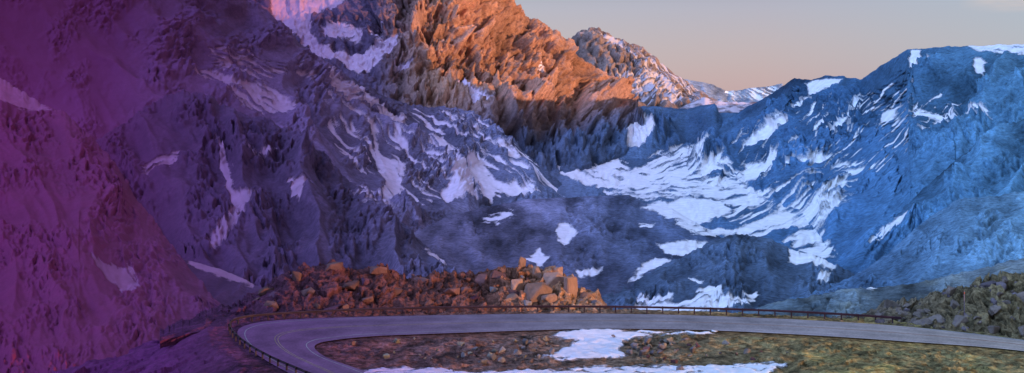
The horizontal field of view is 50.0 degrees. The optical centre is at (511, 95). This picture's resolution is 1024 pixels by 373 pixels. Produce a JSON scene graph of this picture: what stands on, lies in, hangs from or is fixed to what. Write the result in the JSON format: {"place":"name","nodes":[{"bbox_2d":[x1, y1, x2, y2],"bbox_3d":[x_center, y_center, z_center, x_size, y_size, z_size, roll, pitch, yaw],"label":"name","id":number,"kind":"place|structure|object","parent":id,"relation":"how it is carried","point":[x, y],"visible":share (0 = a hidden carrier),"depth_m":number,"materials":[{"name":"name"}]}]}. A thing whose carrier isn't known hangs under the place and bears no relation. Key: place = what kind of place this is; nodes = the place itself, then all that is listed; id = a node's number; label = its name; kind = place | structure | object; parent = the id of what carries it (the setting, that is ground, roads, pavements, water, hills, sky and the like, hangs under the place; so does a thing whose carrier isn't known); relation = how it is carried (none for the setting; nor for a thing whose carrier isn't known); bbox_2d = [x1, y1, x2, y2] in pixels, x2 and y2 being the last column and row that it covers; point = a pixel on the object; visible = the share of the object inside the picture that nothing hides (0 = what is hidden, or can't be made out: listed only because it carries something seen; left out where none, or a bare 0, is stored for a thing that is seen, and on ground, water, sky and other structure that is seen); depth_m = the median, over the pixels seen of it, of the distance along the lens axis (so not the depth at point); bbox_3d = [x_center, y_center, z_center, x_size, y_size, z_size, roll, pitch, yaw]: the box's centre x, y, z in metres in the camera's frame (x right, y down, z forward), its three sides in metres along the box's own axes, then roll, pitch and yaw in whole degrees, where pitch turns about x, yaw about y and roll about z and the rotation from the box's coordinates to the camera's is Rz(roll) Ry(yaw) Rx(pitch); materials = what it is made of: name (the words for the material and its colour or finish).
{"place":"outdoors","nodes":[
{"label":"outdoors","id":0,"kind":"place"},
{"bbox_2d":[0,78,219,372],"bbox_3d":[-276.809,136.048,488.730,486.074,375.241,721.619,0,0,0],"label":"mountain","id":1,"kind":"structure","parent":0,"point":[93,265],"depth_m":386.74,"materials":[{"name":"stone"}]},
{"bbox_2d":[182,258,260,306],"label":"mountain","id":2,"kind":"structure","parent":0,"point":[223,287],"depth_m":646.84,"materials":[{"name":"grey stone"}]},
{"bbox_2d":[96,89,458,287],"bbox_3d":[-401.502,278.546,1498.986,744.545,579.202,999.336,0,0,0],"label":"mountain","id":3,"kind":"structure","parent":0,"point":[261,202],"depth_m":1384.45,"materials":[{"name":"grey stone"}]},
{"bbox_2d":[0,0,581,232],"bbox_3d":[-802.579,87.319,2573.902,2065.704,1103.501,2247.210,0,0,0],"label":"mountain","id":4,"kind":"structure","parent":0,"point":[96,69],"depth_m":2482.74,"materials":[{"name":"grey stone"}]},
{"bbox_2d":[160,259,612,347],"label":"rock outcrop","id":5,"kind":"object","parent":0,"point":[325,286],"visible":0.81,"depth_m":141.02,"materials":[{"name":"brown stone"}]},
{"bbox_2d":[258,288,273,295],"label":"boulder","id":6,"kind":"object","parent":5,"relation":"on","point":[262,291],"visible":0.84,"depth_m":141.94,"materials":[{"name":"red stone"}]},
{"bbox_2d":[264,300,278,308],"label":"boulder","id":7,"kind":"object","parent":5,"relation":"on","point":[271,303],"visible":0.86,"depth_m":137.13,"materials":[{"name":"red stone"}]},
{"bbox_2d":[292,271,301,280],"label":"boulder","id":8,"kind":"object","parent":5,"relation":"on","point":[297,276],"visible":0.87,"depth_m":143.72,"materials":[{"name":"red stone"}]},
{"bbox_2d":[301,287,314,295],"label":"boulder","id":9,"kind":"object","parent":5,"relation":"on","point":[305,292],"visible":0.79,"depth_m":139.71,"materials":[{"name":"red stone"}]},
{"bbox_2d":[324,304,341,314],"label":"boulder","id":10,"kind":"object","parent":5,"relation":"on","point":[338,306],"visible":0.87,"depth_m":136.50,"materials":[{"name":"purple stone"}]},
{"bbox_2d":[325,262,342,271],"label":"boulder","id":11,"kind":"object","parent":5,"relation":"on","point":[336,265],"visible":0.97,"depth_m":145.00,"materials":[{"name":"red stone"}]},
{"bbox_2d":[333,296,339,302],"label":"boulder","id":12,"kind":"object","parent":5,"relation":"on","point":[336,299],"visible":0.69,"depth_m":138.14,"materials":[{"name":"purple stone"}]},
{"bbox_2d":[341,304,349,311],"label":"boulder","id":13,"kind":"object","parent":5,"relation":"on","point":[345,306],"visible":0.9,"depth_m":136.53,"materials":[{"name":"red stone"}]},
{"bbox_2d":[342,280,358,289],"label":"boulder","id":14,"kind":"object","parent":5,"relation":"on","point":[352,285],"visible":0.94,"depth_m":141.79,"materials":[{"name":"red stone"}]},
{"bbox_2d":[362,278,369,285],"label":"boulder","id":15,"kind":"object","parent":5,"relation":"on","point":[365,281],"visible":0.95,"depth_m":143.59,"materials":[{"name":"purple stone"}]},
{"bbox_2d":[362,296,373,302],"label":"boulder","id":16,"kind":"object","parent":5,"relation":"on","point":[367,299],"visible":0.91,"depth_m":138.72,"materials":[{"name":"red stone"}]},
{"bbox_2d":[370,266,386,274],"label":"boulder","id":17,"kind":"object","parent":5,"relation":"on","point":[377,270],"visible":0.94,"depth_m":145.70,"materials":[{"name":"red stone"}]},
{"bbox_2d":[395,287,402,295],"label":"boulder","id":18,"kind":"object","parent":5,"relation":"on","point":[398,291],"visible":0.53,"depth_m":142.25,"materials":[{"name":"red stone"}]},
{"bbox_2d":[414,277,427,281],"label":"boulder","id":19,"kind":"object","parent":5,"relation":"on","point":[423,279],"visible":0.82,"depth_m":146.55,"materials":[{"name":"red stone"}]},
{"bbox_2d":[424,297,433,305],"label":"boulder","id":20,"kind":"object","parent":5,"relation":"on","point":[429,302],"visible":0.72,"depth_m":139.20,"materials":[{"name":"red stone"}]},
{"bbox_2d":[444,288,459,295],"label":"boulder","id":21,"kind":"object","parent":5,"relation":"on","point":[454,291],"visible":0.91,"depth_m":142.36,"materials":[{"name":"red stone"}]},
{"bbox_2d":[460,287,470,293],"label":"boulder","id":22,"kind":"object","parent":5,"relation":"on","point":[463,289],"visible":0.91,"depth_m":143.43,"materials":[{"name":"red stone"}]},
{"bbox_2d":[464,277,472,282],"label":"boulder","id":23,"kind":"object","parent":5,"relation":"on","point":[468,280],"visible":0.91,"depth_m":146.82,"materials":[{"name":"red stone"}]},
{"bbox_2d":[474,273,486,285],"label":"boulder","id":24,"kind":"object","parent":5,"relation":"on","point":[480,279],"visible":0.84,"depth_m":146.36,"materials":[{"name":"red stone"}]},
{"bbox_2d":[490,287,498,292],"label":"boulder","id":25,"kind":"object","parent":5,"relation":"on","point":[493,289],"visible":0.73,"depth_m":143.12,"materials":[{"name":"grey stone"}]},
{"bbox_2d":[491,269,505,278],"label":"boulder","id":26,"kind":"object","parent":5,"relation":"on","point":[495,274],"visible":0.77,"depth_m":147.09,"materials":[{"name":"red stone"}]},
{"bbox_2d":[506,293,518,301],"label":"boulder","id":27,"kind":"object","parent":5,"relation":"on","point":[514,296],"visible":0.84,"depth_m":141.01,"materials":[{"name":"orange stone"}]},
{"bbox_2d":[509,289,518,295],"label":"boulder","id":28,"kind":"object","parent":5,"relation":"on","point":[511,291],"visible":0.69,"depth_m":142.42,"materials":[{"name":"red stone"}]},
{"bbox_2d":[511,279,522,291],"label":"boulder","id":29,"kind":"object","parent":5,"relation":"on","point":[517,284],"visible":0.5,"depth_m":143.29,"materials":[{"name":"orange stone"}]},
{"bbox_2d":[518,257,525,267],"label":"boulder","id":30,"kind":"object","parent":5,"relation":"on","point":[522,262],"visible":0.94,"depth_m":149.13,"materials":[{"name":"orange stone"}]},
{"bbox_2d":[523,300,531,305],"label":"boulder","id":31,"kind":"object","parent":5,"relation":"on","point":[526,302],"visible":0.68,"depth_m":139.56,"materials":[{"name":"grey stone"}]},
{"bbox_2d":[532,266,541,277],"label":"boulder","id":32,"kind":"object","parent":5,"relation":"on","point":[536,271],"visible":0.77,"depth_m":147.08,"materials":[{"name":"orange stone"}]},
{"bbox_2d":[524,282,551,303],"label":"boulder","id":33,"kind":"object","parent":5,"relation":"on","point":[535,292],"visible":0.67,"depth_m":141.53,"materials":[{"name":"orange stone"}]},
{"bbox_2d":[541,293,556,303],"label":"boulder","id":34,"kind":"object","parent":5,"relation":"on","point":[552,298],"visible":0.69,"depth_m":140.58,"materials":[{"name":"orange stone"}]},
{"bbox_2d":[543,272,563,285],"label":"boulder","id":35,"kind":"object","parent":5,"relation":"on","point":[551,278],"visible":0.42,"depth_m":145.47,"materials":[{"name":"grey stone"}]},
{"bbox_2d":[552,267,562,274],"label":"boulder","id":36,"kind":"object","parent":5,"relation":"on","point":[558,269],"visible":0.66,"depth_m":148.40,"materials":[{"name":"orange stone"}]},
{"bbox_2d":[564,276,577,296],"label":"boulder","id":37,"kind":"object","parent":5,"relation":"on","point":[570,285],"visible":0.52,"depth_m":143.95,"materials":[{"name":"orange stone"}]},
{"bbox_2d":[580,292,595,298],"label":"boulder","id":38,"kind":"object","parent":5,"relation":"on","point":[585,294],"visible":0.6,"depth_m":144.22,"materials":[{"name":"orange stone"}]},
{"bbox_2d":[591,300,601,305],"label":"boulder","id":39,"kind":"object","parent":5,"relation":"on","point":[597,301],"visible":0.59,"depth_m":142.67,"materials":[{"name":"grey stone"}]},
{"bbox_2d":[254,0,643,173],"bbox_3d":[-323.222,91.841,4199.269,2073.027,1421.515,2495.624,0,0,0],"label":"mountain","id":40,"kind":"structure","parent":0,"point":[544,95],"depth_m":3921.20,"materials":[{"name":"stone"}]},
{"bbox_2d":[52,308,1023,372],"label":"ground","id":41,"kind":"structure","parent":0,"point":[215,349],"depth_m":116.81,"materials":[{"name":"green plant"}]},
{"bbox_2d":[478,358,487,363],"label":"boulder","id":42,"kind":"object","parent":41,"relation":"on","point":[484,361],"visible":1,"depth_m":111.48,"materials":[{"name":"brown stone"}]},
{"bbox_2d":[490,353,496,359],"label":"boulder","id":43,"kind":"object","parent":41,"relation":"on","point":[493,356],"visible":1,"depth_m":113.51,"materials":[{"name":"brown stone"}]},
{"bbox_2d":[498,357,504,361],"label":"boulder","id":44,"kind":"object","parent":41,"relation":"on","point":[501,359],"visible":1,"depth_m":111.96,"materials":[{"name":"grey stone"}]},
{"bbox_2d":[499,346,505,352],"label":"boulder","id":45,"kind":"object","parent":41,"relation":"on","point":[502,349],"visible":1,"depth_m":115.15,"materials":[{"name":"grey stone"}]},
{"bbox_2d":[513,346,521,357],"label":"boulder","id":46,"kind":"object","parent":41,"relation":"on","point":[517,352],"visible":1,"depth_m":114.60,"materials":[{"name":"grey stone"}]},
{"bbox_2d":[228,305,900,372],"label":"guardrail","id":47,"kind":"object","parent":41,"relation":"on","point":[230,329],"visible":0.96,"depth_m":135.25,"materials":[{"name":"metal"}]},
{"bbox_2d":[630,342,637,348],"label":"boulder","id":48,"kind":"object","parent":41,"relation":"on","point":[633,345],"visible":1,"depth_m":118.10,"materials":[{"name":"grey stone"}]},
{"bbox_2d":[639,349,648,355],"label":"boulder","id":49,"kind":"object","parent":41,"relation":"on","point":[643,352],"visible":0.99,"depth_m":115.55,"materials":[{"name":"grey stone"}]},
{"bbox_2d":[644,338,650,344],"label":"boulder","id":50,"kind":"object","parent":41,"relation":"on","point":[647,340],"visible":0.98,"depth_m":120.01,"materials":[{"name":"grey stone"}]},
{"bbox_2d":[657,344,665,350],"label":"boulder","id":51,"kind":"object","parent":41,"relation":"on","point":[661,347],"visible":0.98,"depth_m":117.60,"materials":[{"name":"grey stone"}]},
{"bbox_2d":[664,338,671,343],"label":"boulder","id":52,"kind":"object","parent":41,"relation":"on","point":[666,340],"visible":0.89,"depth_m":120.94,"materials":[{"name":"brown stone"}]},
{"bbox_2d":[743,348,750,353],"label":"boulder","id":53,"kind":"object","parent":41,"relation":"on","point":[747,350],"visible":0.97,"depth_m":115.47,"materials":[{"name":"grey stone"}]},
{"bbox_2d":[414,195,720,296],"bbox_3d":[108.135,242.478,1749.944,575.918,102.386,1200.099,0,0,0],"label":"hill","id":54,"kind":"structure","parent":0,"point":[604,245],"depth_m":1654.23,"materials":[{"name":"grey stone"}]},
{"bbox_2d":[237,314,1023,372],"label":"road","id":55,"kind":"structure","parent":0,"point":[259,336],"depth_m":127.21,"materials":[{"name":"grey asphalt"}]},
{"bbox_2d":[244,315,1022,371],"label":"road marking","id":56,"kind":"object","parent":55,"relation":"on","point":[508,315],"visible":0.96,"depth_m":131.15,"materials":[{"name":"white paint"}]},
{"bbox_2d":[274,320,1022,372],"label":"road marking","id":57,"kind":"object","parent":55,"relation":"on","point":[592,320],"visible":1,"depth_m":129.24,"materials":[{"name":"white paint"}]},
{"bbox_2d":[306,327,1023,372],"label":"road marking","id":58,"kind":"object","parent":55,"relation":"on","point":[665,327],"visible":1,"depth_m":124.00,"materials":[{"name":"white paint"}]},
{"bbox_2d":[571,27,727,108],"bbox_3d":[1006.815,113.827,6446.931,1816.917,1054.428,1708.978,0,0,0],"label":"mountain","id":59,"kind":"structure","parent":0,"point":[656,82],"depth_m":6343.35,"materials":[{"name":"grey stone"}]},
{"bbox_2d":[550,112,844,264],"bbox_3d":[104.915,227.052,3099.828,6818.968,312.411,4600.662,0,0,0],"label":"valley","id":60,"kind":"structure","parent":0,"point":[735,205],"depth_m":2597.78,"materials":[{"name":"white snow"}]},
{"bbox_2d":[681,97,755,112],"bbox_3d":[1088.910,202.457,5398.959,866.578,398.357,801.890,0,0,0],"label":"mountain","id":61,"kind":"structure","parent":0,"point":[729,107],"depth_m":5262.85,"materials":[{"name":"white snow"}]},
{"bbox_2d":[601,234,854,312],"bbox_3d":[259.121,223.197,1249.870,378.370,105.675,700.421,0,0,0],"label":"hill","id":62,"kind":"structure","parent":0,"point":[746,271],"depth_m":1171.87,"materials":[{"name":"grey stone"}]},
{"bbox_2d":[684,79,783,101],"bbox_3d":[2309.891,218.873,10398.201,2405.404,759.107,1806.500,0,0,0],"label":"mountain","id":63,"kind":"structure","parent":0,"point":[757,94],"depth_m":10358.14,"materials":[{"name":"white snow"}]},
{"bbox_2d":[515,0,1023,91],"label":"sky","id":64,"kind":"structure","parent":0,"point":[729,45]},
{"bbox_2d":[619,44,1023,257],"bbox_3d":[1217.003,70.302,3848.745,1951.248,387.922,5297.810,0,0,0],"label":"mountain","id":65,"kind":"structure","parent":0,"point":[842,164],"depth_m":2580.76,"materials":[{"name":"grey stone"}]},
{"bbox_2d":[734,258,1023,317],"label":"hill","id":66,"kind":"structure","parent":0,"point":[860,300],"depth_m":858.56,"materials":[{"name":"grey stone"}]},
{"bbox_2d":[790,191,1023,298],"bbox_3d":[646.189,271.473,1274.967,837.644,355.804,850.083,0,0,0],"label":"hill","id":67,"kind":"structure","parent":0,"point":[959,235],"depth_m":1157.25,"materials":[{"name":"grey stone"}]},
{"bbox_2d":[832,270,1023,339],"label":"bank","id":68,"kind":"structure","parent":0,"point":[977,301],"depth_m":131.59,"materials":[{"name":"grey stone"}]},
{"bbox_2d":[875,319,884,322],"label":"boulder","id":69,"kind":"object","parent":68,"relation":"on","point":[879,320],"visible":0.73,"depth_m":131.12,"materials":[{"name":"grey stone"}]},
{"bbox_2d":[884,299,900,308],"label":"boulder","id":70,"kind":"object","parent":68,"relation":"on","point":[889,303],"visible":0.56,"depth_m":139.59,"materials":[{"name":"grey stone"}]},
{"bbox_2d":[897,310,907,315],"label":"boulder","id":71,"kind":"object","parent":68,"relation":"on","point":[903,312],"visible":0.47,"depth_m":134.79,"materials":[{"name":"grey stone"}]},
{"bbox_2d":[902,303,910,307],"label":"boulder","id":72,"kind":"object","parent":68,"relation":"on","point":[907,305],"visible":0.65,"depth_m":138.75,"materials":[{"name":"grey stone"}]},
{"bbox_2d":[912,311,922,317],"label":"boulder","id":73,"kind":"object","parent":68,"relation":"on","point":[917,314],"visible":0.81,"depth_m":134.22,"materials":[{"name":"grey stone"}]},
{"bbox_2d":[913,318,932,324],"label":"boulder","id":74,"kind":"object","parent":68,"relation":"on","point":[928,321],"visible":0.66,"depth_m":130.24,"materials":[{"name":"grey stone"}]},
{"bbox_2d":[929,314,944,323],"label":"boulder","id":75,"kind":"object","parent":68,"relation":"on","point":[939,318],"visible":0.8,"depth_m":130.10,"materials":[{"name":"grey stone"}]},
{"bbox_2d":[946,286,955,295],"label":"boulder","id":76,"kind":"object","parent":68,"relation":"on","point":[950,290],"visible":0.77,"depth_m":137.39,"materials":[{"name":"grey stone"}]},
{"bbox_2d":[950,301,959,308],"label":"boulder","id":77,"kind":"object","parent":68,"relation":"on","point":[954,304],"visible":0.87,"depth_m":133.37,"materials":[{"name":"grey stone"}]},
{"bbox_2d":[952,315,968,326],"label":"boulder","id":78,"kind":"object","parent":68,"relation":"on","point":[960,319],"visible":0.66,"depth_m":128.24,"materials":[{"name":"grey stone"}]},
{"bbox_2d":[979,280,995,287],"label":"boulder","id":79,"kind":"object","parent":68,"relation":"on","point":[986,284],"visible":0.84,"depth_m":134.04,"materials":[{"name":"grey stone"}]},
{"bbox_2d":[987,326,999,333],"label":"boulder","id":80,"kind":"object","parent":68,"relation":"on","point":[993,329],"visible":1,"depth_m":124.54,"materials":[{"name":"grey stone"}]},
{"bbox_2d":[990,298,996,304],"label":"boulder","id":81,"kind":"object","parent":68,"relation":"on","point":[993,301],"visible":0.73,"depth_m":130.15,"materials":[{"name":"grey stone"}]},
{"bbox_2d":[990,305,1000,313],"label":"boulder","id":82,"kind":"object","parent":68,"relation":"on","point":[994,309],"visible":1,"depth_m":127.73,"materials":[{"name":"grey stone"}]},
{"bbox_2d":[996,281,1006,289],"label":"boulder","id":83,"kind":"object","parent":68,"relation":"on","point":[1003,284],"visible":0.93,"depth_m":132.28,"materials":[{"name":"grey stone"}]},
{"bbox_2d":[1016,291,1023,301],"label":"boulder","id":84,"kind":"object","parent":68,"relation":"on","point":[1020,295],"visible":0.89,"depth_m":128.55,"materials":[{"name":"grey stone"}]},
{"bbox_2d":[1018,325,1023,335],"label":"boulder","id":85,"kind":"object","parent":68,"relation":"on","point":[1021,330],"visible":1,"depth_m":122.78,"materials":[{"name":"grey stone"}]},
{"bbox_2d":[834,119,1023,273],"bbox_3d":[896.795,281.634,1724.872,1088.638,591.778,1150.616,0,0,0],"label":"mountain","id":86,"kind":"structure","parent":0,"point":[991,162],"depth_m":1604.64,"materials":[{"name":"grey stone"}]}
]}

